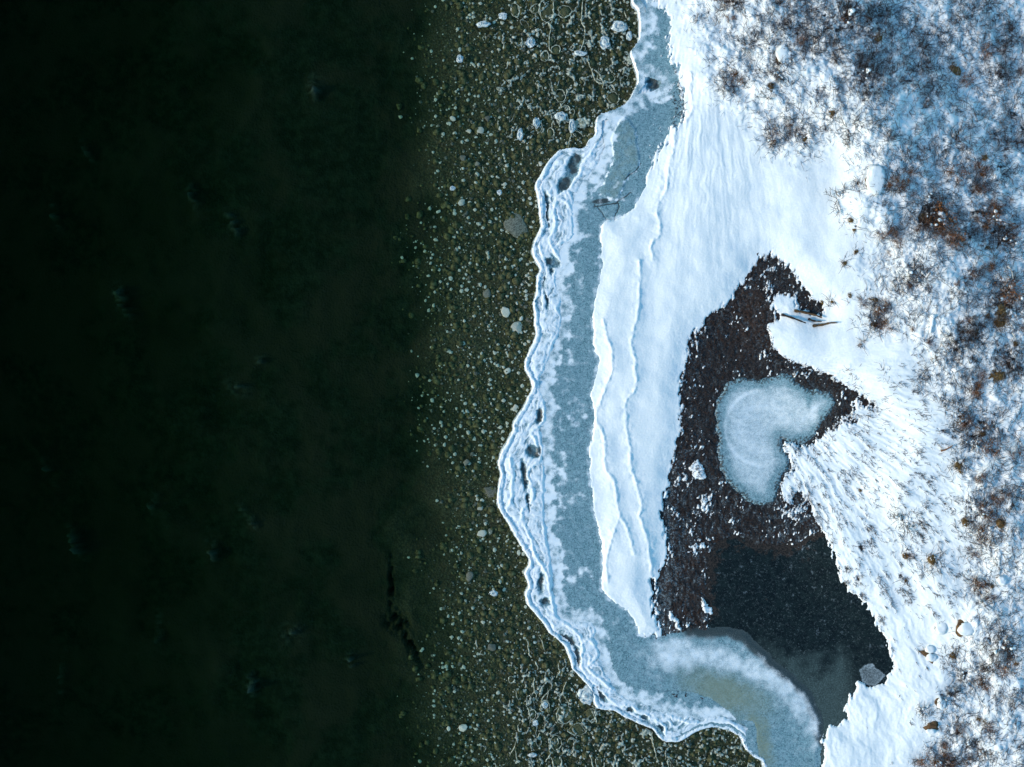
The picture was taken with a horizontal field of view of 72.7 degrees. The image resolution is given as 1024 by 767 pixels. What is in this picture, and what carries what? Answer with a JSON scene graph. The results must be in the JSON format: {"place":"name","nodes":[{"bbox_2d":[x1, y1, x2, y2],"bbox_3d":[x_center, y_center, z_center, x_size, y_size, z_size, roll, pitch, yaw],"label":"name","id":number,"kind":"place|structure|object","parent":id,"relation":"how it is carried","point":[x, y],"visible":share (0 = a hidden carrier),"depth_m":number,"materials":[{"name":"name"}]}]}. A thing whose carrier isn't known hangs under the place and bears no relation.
{"place":"outdoors","nodes":[
{"label":"outdoors","id":0,"kind":"place"},
{"bbox_2d":[0,0,761,766],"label":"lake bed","id":1,"kind":"object","parent":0,"point":[222,488],"visible":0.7,"depth_m":34.94,"materials":[{"name":"liquid"}]},
{"bbox_2d":[484,486,496,497],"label":"sunken stone","id":2,"kind":"object","parent":1,"relation":"on","point":[490,492],"visible":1,"depth_m":34.10,"materials":[{"name":"stone"}]},
{"bbox_2d":[501,307,509,317],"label":"sunken stone","id":3,"kind":"object","parent":1,"relation":"on","point":[505,311],"visible":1,"depth_m":34.08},
{"bbox_2d":[510,3,519,17],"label":"ringed stone","id":4,"kind":"object","parent":1,"relation":"on","point":[515,9],"visible":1,"depth_m":34.04,"materials":[{"name":"stone"}]},
{"bbox_2d":[503,213,528,238],"bbox_3d":[0.181,-7.677,34.165,1.087,0.159,1.332,-18,90,0],"label":"sunken stone","id":5,"kind":"object","parent":1,"relation":"on","point":[516,226],"visible":1,"depth_m":34.12,"materials":[{"name":"stone"}]},
{"bbox_2d":[511,322,521,334],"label":"sunken stone","id":6,"kind":"object","parent":1,"relation":"on","point":[515,326],"visible":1,"depth_m":34.09,"materials":[{"name":"stone"}]},
{"bbox_2d":[538,0,554,21],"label":"ringed stone","id":7,"kind":"object","parent":1,"relation":"on","point":[548,11],"visible":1,"depth_m":34.04,"materials":[{"name":"stone"}]},
{"bbox_2d":[551,45,560,54],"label":"ringed stone","id":8,"kind":"object","parent":1,"relation":"on","point":[555,50],"visible":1,"depth_m":34.05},
{"bbox_2d":[555,89,565,101],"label":"ringed stone","id":9,"kind":"object","parent":1,"relation":"on","point":[560,98],"visible":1,"depth_m":34.04,"materials":[{"name":"stone"}]},
{"bbox_2d":[555,705,575,723],"bbox_3d":[2.593,16.159,34.086,0.995,0.199,0.894,-20,90,0],"label":"ringed stone","id":10,"kind":"object","parent":1,"relation":"on","point":[566,707],"visible":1,"depth_m":34.05,"materials":[{"name":"stone"}]},
{"bbox_2d":[558,5,572,17],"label":"ringed stone","id":11,"kind":"object","parent":1,"relation":"on","point":[563,10],"visible":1,"depth_m":34.04,"materials":[{"name":"stone"}]},
{"bbox_2d":[391,0,759,766],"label":"olive cobbles","id":12,"kind":"object","parent":1,"relation":"on","point":[473,424],"visible":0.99,"depth_m":34.16,"materials":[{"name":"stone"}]},
{"bbox_2d":[567,722,586,736],"bbox_3d":[3.174,16.895,34.083,0.959,0.203,0.688,0,90,0],"label":"ringed stone","id":13,"kind":"object","parent":1,"relation":"on","point":[578,728],"visible":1,"depth_m":34.05,"materials":[{"name":"stone"}]},
{"bbox_2d":[585,708,595,722],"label":"ringed stone","id":14,"kind":"object","parent":1,"relation":"on","point":[588,711],"visible":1,"depth_m":34.04,"materials":[{"name":"stone"}]},
{"bbox_2d":[595,757,604,766],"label":"ringed stone","id":15,"kind":"object","parent":1,"relation":"on","point":[598,762],"visible":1,"depth_m":34.04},
{"bbox_2d":[607,91,618,103],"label":"ringed stone","id":16,"kind":"object","parent":1,"relation":"on","point":[612,98],"visible":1,"depth_m":34.05,"materials":[{"name":"stone"}]},
{"bbox_2d":[498,0,757,758],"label":"frozen shallows","id":17,"kind":"structure","parent":1,"relation":"on","point":[612,185],"depth_m":33.90,"materials":[{"name":"ice"}]},
{"bbox_2d":[609,627,822,766],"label":"milky ice","id":18,"kind":"structure","parent":17,"relation":"on","point":[740,674],"depth_m":33.87,"materials":[{"name":"ice"}]},
{"bbox_2d":[704,529,893,766],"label":"frozen pool","id":19,"kind":"structure","parent":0,"point":[800,613],"depth_m":33.80,"materials":[{"name":"ice"}]},
{"bbox_2d":[589,0,1023,766],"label":"snow field","id":20,"kind":"structure","parent":0,"point":[725,198],"depth_m":33.02,"materials":[{"name":"snow"}]},
{"bbox_2d":[717,72,743,95],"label":"shrub","id":21,"kind":"object","parent":20,"relation":"on","point":[726,84],"visible":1,"depth_m":32.93,"materials":[{"name":"brown plant"}]},
{"bbox_2d":[733,32,765,59],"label":"shrub","id":22,"kind":"object","parent":20,"relation":"on","point":[745,44],"visible":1,"depth_m":32.71,"materials":[{"name":"grey plant"}]},
{"bbox_2d":[765,124,782,149],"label":"shrub","id":23,"kind":"object","parent":20,"relation":"on","point":[773,139],"visible":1,"depth_m":32.90,"materials":[{"name":"brown plant"}]},
{"bbox_2d":[775,43,790,64],"bbox_3d":[12.673,-15.322,32.456,0.833,0.233,1.056,0,90,0],"label":"snow capped boulder","id":24,"kind":"object","parent":20,"relation":"on","point":[781,53],"visible":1,"depth_m":32.38,"materials":[{"name":"snow"}]},
{"bbox_2d":[768,56,800,85],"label":"shrub","id":25,"kind":"object","parent":20,"relation":"on","point":[779,75],"visible":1,"depth_m":32.39,"materials":[{"name":"grey plant"}]},
{"bbox_2d":[776,11,809,46],"bbox_3d":[13.016,-16.275,32.224,1.869,0.554,1.475,31,90,0],"label":"shrub","id":26,"kind":"object","parent":20,"relation":"on","point":[805,33],"visible":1,"depth_m":32.27,"materials":[{"name":"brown plant"}]},
{"bbox_2d":[806,20,842,55],"bbox_3d":[14.284,-15.776,32.055,1.864,0.553,1.471,37,90,0],"label":"shrub","id":27,"kind":"object","parent":20,"relation":"on","point":[812,36],"visible":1,"depth_m":32.11,"materials":[{"name":"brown plant"}]},
{"bbox_2d":[813,32,851,68],"bbox_3d":[14.820,-15.280,32.007,1.602,0.584,1.476,-39,90,0],"label":"shrub","id":28,"kind":"object","parent":20,"relation":"on","point":[819,52],"visible":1,"depth_m":32.13,"materials":[{"name":"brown plant"}]},
{"bbox_2d":[823,183,856,216],"bbox_3d":[15.192,-8.652,32.431,1.448,0.544,1.835,43,90,0],"label":"shrub","id":29,"kind":"object","parent":20,"relation":"on","point":[837,194],"visible":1,"depth_m":32.53,"materials":[{"name":"white plant"}]},
{"bbox_2d":[838,111,862,149],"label":"shrub","id":30,"kind":"object","parent":20,"relation":"on","point":[847,139],"visible":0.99,"depth_m":32.06,"materials":[{"name":"grey plant"}]},
{"bbox_2d":[836,0,868,29],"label":"shrub","id":31,"kind":"object","parent":20,"relation":"on","point":[851,10],"visible":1,"depth_m":32.12,"materials":[{"name":"brown plant"}]},
{"bbox_2d":[689,0,1023,766],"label":"twig tangle","id":32,"kind":"object","parent":20,"relation":"on","point":[959,212],"visible":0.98,"depth_m":32.33,"materials":[{"name":"plant"}]},
{"bbox_2d":[858,53,880,83],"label":"shrub","id":33,"kind":"object","parent":20,"relation":"on","point":[868,69],"visible":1,"depth_m":32.06,"materials":[{"name":"brown plant"}]},
{"bbox_2d":[862,5,880,22],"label":"shrub","id":34,"kind":"object","parent":20,"relation":"on","point":[869,18],"visible":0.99,"depth_m":32.33,"materials":[{"name":"brown plant"}]},
{"bbox_2d":[865,164,884,196],"bbox_3d":[16.736,-9.352,32.078,0.891,0.226,1.530,0,90,0],"label":"snow capped boulder","id":35,"kind":"object","parent":20,"relation":"on","point":[878,172],"visible":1,"depth_m":32.00,"materials":[{"name":"snow"}]},
{"bbox_2d":[864,34,890,61],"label":"shrub","id":36,"kind":"object","parent":20,"relation":"on","point":[876,49],"visible":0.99,"depth_m":32.36,"materials":[{"name":"brown plant"}]},
{"bbox_2d":[872,301,893,318],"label":"shrub","id":37,"kind":"object","parent":20,"relation":"on","point":[876,309],"visible":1,"depth_m":32.56,"materials":[{"name":"brown plant"}]},
{"bbox_2d":[872,316,900,335],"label":"shrub","id":38,"kind":"object","parent":20,"relation":"on","point":[883,322],"visible":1,"depth_m":32.59,"materials":[{"name":"brown plant"}]},
{"bbox_2d":[883,172,911,194],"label":"shrub","id":39,"kind":"object","parent":20,"relation":"on","point":[901,183],"visible":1,"depth_m":31.99,"materials":[{"name":"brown plant"}]},
{"bbox_2d":[889,227,906,257],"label":"shrub","id":40,"kind":"object","parent":20,"relation":"on","point":[897,241],"visible":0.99,"depth_m":32.26,"materials":[{"name":"grey plant"}]},
{"bbox_2d":[888,507,927,539],"bbox_3d":[18.355,6.437,32.380,1.891,0.499,1.568,9,90,0],"label":"shrub","id":41,"kind":"object","parent":20,"relation":"on","point":[900,518],"visible":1,"depth_m":32.43,"materials":[{"name":"white plant"}]},
{"bbox_2d":[903,163,919,186],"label":"shrub","id":42,"kind":"object","parent":20,"relation":"on","point":[910,175],"visible":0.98,"depth_m":32.18,"materials":[{"name":"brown plant"}]},
{"bbox_2d":[907,261,939,289],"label":"shrub","id":43,"kind":"object","parent":20,"relation":"on","point":[917,280],"visible":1,"depth_m":32.04,"materials":[{"name":"brown plant"}]},
{"bbox_2d":[911,45,937,76],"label":"shrub","id":44,"kind":"object","parent":20,"relation":"on","point":[924,70],"visible":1,"depth_m":32.60,"materials":[{"name":"brown plant"}]},
{"bbox_2d":[910,751,944,766],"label":"shrub","id":45,"kind":"object","parent":20,"relation":"on","point":[920,763],"visible":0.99,"depth_m":33.10,"materials":[{"name":"grey plant"}]},
{"bbox_2d":[920,646,936,663],"bbox_3d":[19.955,12.859,33.160,0.964,0.298,0.792,36,90,0],"label":"snow capped boulder","id":46,"kind":"object","parent":20,"relation":"on","point":[928,654],"visible":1,"depth_m":33.06,"materials":[{"name":"snow"}]},
{"bbox_2d":[923,721,938,733],"bbox_3d":[19.941,16.278,33.028,0.821,0.238,0.573,-25,90,0],"label":"snow capped boulder","id":47,"kind":"object","parent":20,"relation":"on","point":[931,727],"visible":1,"depth_m":32.96,"materials":[{"name":"stone"}]},
{"bbox_2d":[926,554,940,565],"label":"shrub","id":48,"kind":"object","parent":20,"relation":"on","point":[932,560],"visible":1,"depth_m":32.38,"materials":[{"name":"brown plant"}]},
{"bbox_2d":[934,697,945,709],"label":"snow capped boulder","id":49,"kind":"object","parent":20,"relation":"on","point":[939,704],"visible":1,"depth_m":32.84,"materials":[{"name":"snow"}]},
{"bbox_2d":[935,622,947,634],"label":"snow capped boulder","id":50,"kind":"object","parent":20,"relation":"on","point":[941,628],"visible":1,"depth_m":32.76,"materials":[{"name":"snow"}]},
{"bbox_2d":[925,189,968,242],"bbox_3d":[19.960,-7.280,31.985,1.822,0.921,3.590,-23,90,0],"label":"shrub","id":51,"kind":"object","parent":20,"relation":"on","point":[941,212],"visible":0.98,"depth_m":32.15,"materials":[{"name":"brown plant"}]},
{"bbox_2d":[937,686,964,712],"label":"shrub","id":52,"kind":"object","parent":20,"relation":"on","point":[949,694],"visible":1,"depth_m":32.85,"materials":[{"name":"grey plant"}]},
{"bbox_2d":[944,59,960,75],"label":"shrub","id":53,"kind":"object","parent":20,"relation":"on","point":[957,69],"visible":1,"depth_m":33.10,"materials":[{"name":"brown plant"}]},
{"bbox_2d":[940,159,974,186],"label":"shrub","id":54,"kind":"object","parent":20,"relation":"on","point":[952,172],"visible":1,"depth_m":32.33,"materials":[{"name":"grey plant"}]},
{"bbox_2d":[940,323,976,354],"bbox_3d":[20.351,-1.953,31.687,1.548,0.564,1.427,-17,90,0],"label":"shrub","id":55,"kind":"object","parent":20,"relation":"on","point":[960,338],"visible":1,"depth_m":31.79,"materials":[{"name":"brown plant"}]},
{"bbox_2d":[949,123,971,147],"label":"shrub","id":56,"kind":"object","parent":20,"relation":"on","point":[959,130],"visible":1,"depth_m":32.39,"materials":[{"name":"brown plant"}]},
{"bbox_2d":[947,228,974,253],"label":"shrub","id":57,"kind":"object","parent":20,"relation":"on","point":[959,238],"visible":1,"depth_m":31.88,"materials":[{"name":"brown plant"}]},
{"bbox_2d":[955,619,973,636],"bbox_3d":[21.083,11.410,32.461,0.819,0.335,0.866,-35,90,0],"label":"snow capped boulder","id":58,"kind":"object","parent":20,"relation":"on","point":[964,629],"visible":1,"depth_m":32.35,"materials":[{"name":"snow"}]},
{"bbox_2d":[957,66,981,89],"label":"shrub","id":59,"kind":"object","parent":20,"relation":"on","point":[963,81],"visible":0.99,"depth_m":33.01,"materials":[{"name":"grey plant"}]},
{"bbox_2d":[968,375,984,401],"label":"shrub","id":60,"kind":"object","parent":20,"relation":"on","point":[977,391],"visible":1,"depth_m":31.82,"materials":[{"name":"brown plant"}]},
{"bbox_2d":[969,573,990,593],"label":"shrub","id":61,"kind":"object","parent":20,"relation":"on","point":[982,586],"visible":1,"depth_m":32.10,"materials":[{"name":"grey plant"}]},
{"bbox_2d":[964,735,996,766],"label":"shrub","id":62,"kind":"object","parent":20,"relation":"on","point":[968,743],"visible":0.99,"depth_m":32.75,"materials":[{"name":"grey plant"}]},
{"bbox_2d":[973,361,989,389],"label":"shrub","id":63,"kind":"object","parent":20,"relation":"on","point":[983,374],"visible":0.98,"depth_m":31.85,"materials":[{"name":"brown plant"}]},
{"bbox_2d":[969,207,994,234],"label":"shrub","id":64,"kind":"object","parent":20,"relation":"on","point":[979,219],"visible":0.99,"depth_m":32.33,"materials":[{"name":"brown plant"}]},
{"bbox_2d":[974,181,992,195],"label":"shrub","id":65,"kind":"object","parent":20,"relation":"on","point":[984,192],"visible":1,"depth_m":32.40,"materials":[{"name":"brown plant"}]},
{"bbox_2d":[974,520,997,548],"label":"shrub","id":66,"kind":"object","parent":20,"relation":"on","point":[982,531],"visible":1,"depth_m":31.77,"materials":[{"name":"grey plant"}]},
{"bbox_2d":[976,670,995,693],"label":"shrub","id":67,"kind":"object","parent":20,"relation":"on","point":[981,682],"visible":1,"depth_m":32.74,"materials":[{"name":"brown plant"}]},
{"bbox_2d":[974,589,997,614],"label":"shrub","id":68,"kind":"object","parent":20,"relation":"on","point":[987,604],"visible":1,"depth_m":32.07,"materials":[{"name":"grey plant"}]},
{"bbox_2d":[976,39,996,62],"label":"shrub","id":69,"kind":"object","parent":20,"relation":"on","point":[986,50],"visible":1,"depth_m":33.13,"materials":[{"name":"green plant"}]},
{"bbox_2d":[976,717,996,732],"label":"shrub","id":70,"kind":"object","parent":20,"relation":"on","point":[988,727],"visible":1,"depth_m":32.55,"materials":[{"name":"grey plant"}]},
{"bbox_2d":[979,262,998,275],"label":"shrub","id":71,"kind":"object","parent":20,"relation":"on","point":[990,270],"visible":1,"depth_m":32.13,"materials":[{"name":"brown plant"}]},
{"bbox_2d":[976,437,1014,460],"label":"shrub","id":72,"kind":"object","parent":20,"relation":"on","point":[991,449],"visible":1,"depth_m":31.85,"materials":[{"name":"brown plant"}]},
{"bbox_2d":[986,368,1006,385],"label":"shrub","id":73,"kind":"object","parent":20,"relation":"on","point":[999,376],"visible":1,"depth_m":31.86,"materials":[{"name":"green plant"}]},
{"bbox_2d":[981,204,1015,229],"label":"shrub","id":74,"kind":"object","parent":20,"relation":"on","point":[996,212],"visible":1,"depth_m":32.28,"materials":[{"name":"brown plant"}]},
{"bbox_2d":[993,313,1009,333],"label":"shrub","id":75,"kind":"object","parent":20,"relation":"on","point":[1002,324],"visible":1,"depth_m":31.96,"materials":[{"name":"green plant"}]},
{"bbox_2d":[996,516,1006,531],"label":"shrub","id":76,"kind":"object","parent":20,"relation":"on","point":[1000,526],"visible":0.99,"depth_m":31.72,"materials":[{"name":"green plant"}]},
{"bbox_2d":[997,575,1006,585],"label":"snow capped boulder","id":77,"kind":"object","parent":20,"relation":"on","point":[1002,580],"visible":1,"depth_m":31.93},
{"bbox_2d":[994,304,1010,321],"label":"shrub","id":78,"kind":"object","parent":20,"relation":"on","point":[1001,306],"visible":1,"depth_m":31.97,"materials":[{"name":"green plant"}]},
{"bbox_2d":[985,39,1021,57],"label":"shrub","id":79,"kind":"object","parent":20,"relation":"on","point":[1009,51],"visible":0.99,"depth_m":33.23,"materials":[{"name":"brown plant"}]},
{"bbox_2d":[990,653,1023,679],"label":"shrub","id":80,"kind":"object","parent":20,"relation":"on","point":[1004,672],"visible":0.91,"depth_m":32.31,"materials":[{"name":"grey plant"}]},
{"bbox_2d":[994,220,1023,245],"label":"shrub","id":81,"kind":"object","parent":20,"relation":"on","point":[1005,235],"visible":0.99,"depth_m":32.47,"materials":[{"name":"brown plant"}]},
{"bbox_2d":[994,266,1023,306],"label":"shrub","id":82,"kind":"object","parent":20,"relation":"on","point":[1010,286],"visible":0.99,"depth_m":32.03,"materials":[{"name":"brown plant"}]},
{"bbox_2d":[996,482,1023,516],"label":"shrub","id":83,"kind":"object","parent":20,"relation":"on","point":[1009,497],"visible":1,"depth_m":31.60,"materials":[{"name":"grey plant"}]},
{"bbox_2d":[1001,639,1023,665],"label":"shrub","id":84,"kind":"object","parent":20,"relation":"on","point":[1010,652],"visible":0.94,"depth_m":32.20,"materials":[{"name":"brown plant"}]},
{"bbox_2d":[1004,90,1023,121],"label":"shrub","id":85,"kind":"object","parent":20,"relation":"on","point":[1017,102],"visible":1,"depth_m":33.08,"materials":[{"name":"grey plant"}]},
{"bbox_2d":[1004,354,1023,388],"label":"shrub","id":86,"kind":"object","parent":20,"relation":"on","point":[1010,372],"visible":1,"depth_m":31.82,"materials":[{"name":"grey plant"}]},
{"bbox_2d":[1007,694,1023,721],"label":"shrub","id":87,"kind":"object","parent":20,"relation":"on","point":[1022,702],"visible":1,"depth_m":32.37,"materials":[{"name":"grey plant"}]},
{"bbox_2d":[645,0,1021,750],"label":"bare ground","id":88,"kind":"structure","parent":0,"point":[665,588],"depth_m":33.73,"materials":[{"name":"soil"}]},
{"bbox_2d":[669,59,872,632],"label":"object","id":89,"kind":"structure","parent":88,"relation":"on","point":[774,357],"depth_m":33.69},
{"bbox_2d":[714,373,835,505],"bbox_3d":[11.889,2.219,33.474,5.160,0.643,6.711,31,90,0],"label":"ice patch","id":90,"kind":"object","parent":88,"relation":"on","point":[757,421],"visible":1,"depth_m":33.64,"materials":[{"name":"ice"}]},
{"bbox_2d":[681,0,1023,766],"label":"frosted twigs","id":91,"kind":"object","parent":88,"relation":"on","point":[915,210],"visible":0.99,"depth_m":32.40,"materials":[{"name":"plant"}]},
{"bbox_2d":[783,354,992,764],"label":"dry grass","id":92,"kind":"structure","parent":88,"relation":"on","point":[917,533],"depth_m":32.79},
{"bbox_2d":[921,191,947,220],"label":"shrub","id":93,"kind":"object","parent":88,"relation":"on","point":[930,213],"visible":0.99,"depth_m":32.24,"materials":[{"name":"brown plant"}]},
{"bbox_2d":[929,750,961,766],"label":"shrub","id":94,"kind":"object","parent":88,"relation":"on","point":[947,762],"visible":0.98,"depth_m":33.00,"materials":[{"name":"brown plant"}]},
{"bbox_2d":[956,413,975,428],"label":"shrub","id":95,"kind":"object","parent":88,"relation":"on","point":[971,422],"visible":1,"depth_m":31.90,"materials":[{"name":"brown plant"}]},
{"bbox_2d":[965,157,993,180],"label":"shrub","id":96,"kind":"object","parent":88,"relation":"on","point":[982,168],"visible":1,"depth_m":32.54,"materials":[{"name":"brown plant"}]},
{"bbox_2d":[974,494,1001,531],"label":"shrub","id":97,"kind":"object","parent":88,"relation":"on","point":[984,508],"visible":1,"depth_m":31.65,"materials":[{"name":"grey plant"}]},
{"bbox_2d":[990,624,1016,671],"bbox_3d":[22.619,12.255,31.985,1.178,0.597,2.420,19,90,0],"label":"shrub","id":98,"kind":"object","parent":88,"relation":"on","point":[1003,647],"visible":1,"depth_m":32.04,"materials":[{"name":"brown plant"}]},
{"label":"water","id":99,"kind":"structure","parent":0,"visible":0},
{"bbox_2d":[476,21,490,27],"bbox_3d":[-1.396,-17.540,33.981,0.751,0.152,0.325,0,90,0],"label":"ice lump","id":100,"kind":"object","parent":99,"relation":"on","point":[482,24],"visible":1,"depth_m":33.97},
{"bbox_2d":[525,37,534,48],"bbox_3d":[0.912,-16.658,33.980,0.504,0.148,0.527,-33,90,0],"label":"ice lump","id":101,"kind":"object","parent":99,"relation":"on","point":[529,42],"visible":1,"depth_m":33.98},
{"bbox_2d":[554,111,567,120],"bbox_3d":[2.377,-13.037,33.982,0.674,0.170,0.472,0,90,0],"label":"ice lump","id":102,"kind":"object","parent":99,"relation":"on","point":[560,116],"visible":1,"depth_m":33.96,"materials":[{"name":"ice"}]},
{"bbox_2d":[569,118,575,132],"bbox_3d":[2.940,-12.582,33.983,0.365,0.177,0.761,0,90,0],"label":"ice lump","id":103,"kind":"object","parent":99,"relation":"on","point":[572,126],"visible":1,"depth_m":33.96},
{"bbox_2d":[577,685,592,704],"bbox_3d":[3.576,15.193,33.973,0.836,0.248,1.018,0,90,0],"label":"ice lump","id":104,"kind":"object","parent":99,"relation":"on","point":[585,695],"visible":1,"depth_m":33.95,"materials":[{"name":"ice"}]},
{"bbox_2d":[600,36,610,49],"bbox_3d":[4.560,-16.634,33.989,0.571,0.225,0.679,0,90,0],"label":"ice lump","id":105,"kind":"object","parent":99,"relation":"on","point":[605,43],"visible":1,"depth_m":33.96,"materials":[{"name":"ice"}]},
{"bbox_2d":[611,20,627,31],"bbox_3d":[5.273,-17.415,33.983,0.822,0.184,0.592,23,90,0],"label":"ice lump","id":106,"kind":"object","parent":99,"relation":"on","point":[618,26],"visible":1,"depth_m":33.96,"materials":[{"name":"ice"}]},
{"bbox_2d":[494,0,754,766],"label":"skim ice","id":107,"kind":"structure","parent":99,"relation":"on","point":[583,122],"depth_m":34.01,"materials":[{"name":"ice"}]},
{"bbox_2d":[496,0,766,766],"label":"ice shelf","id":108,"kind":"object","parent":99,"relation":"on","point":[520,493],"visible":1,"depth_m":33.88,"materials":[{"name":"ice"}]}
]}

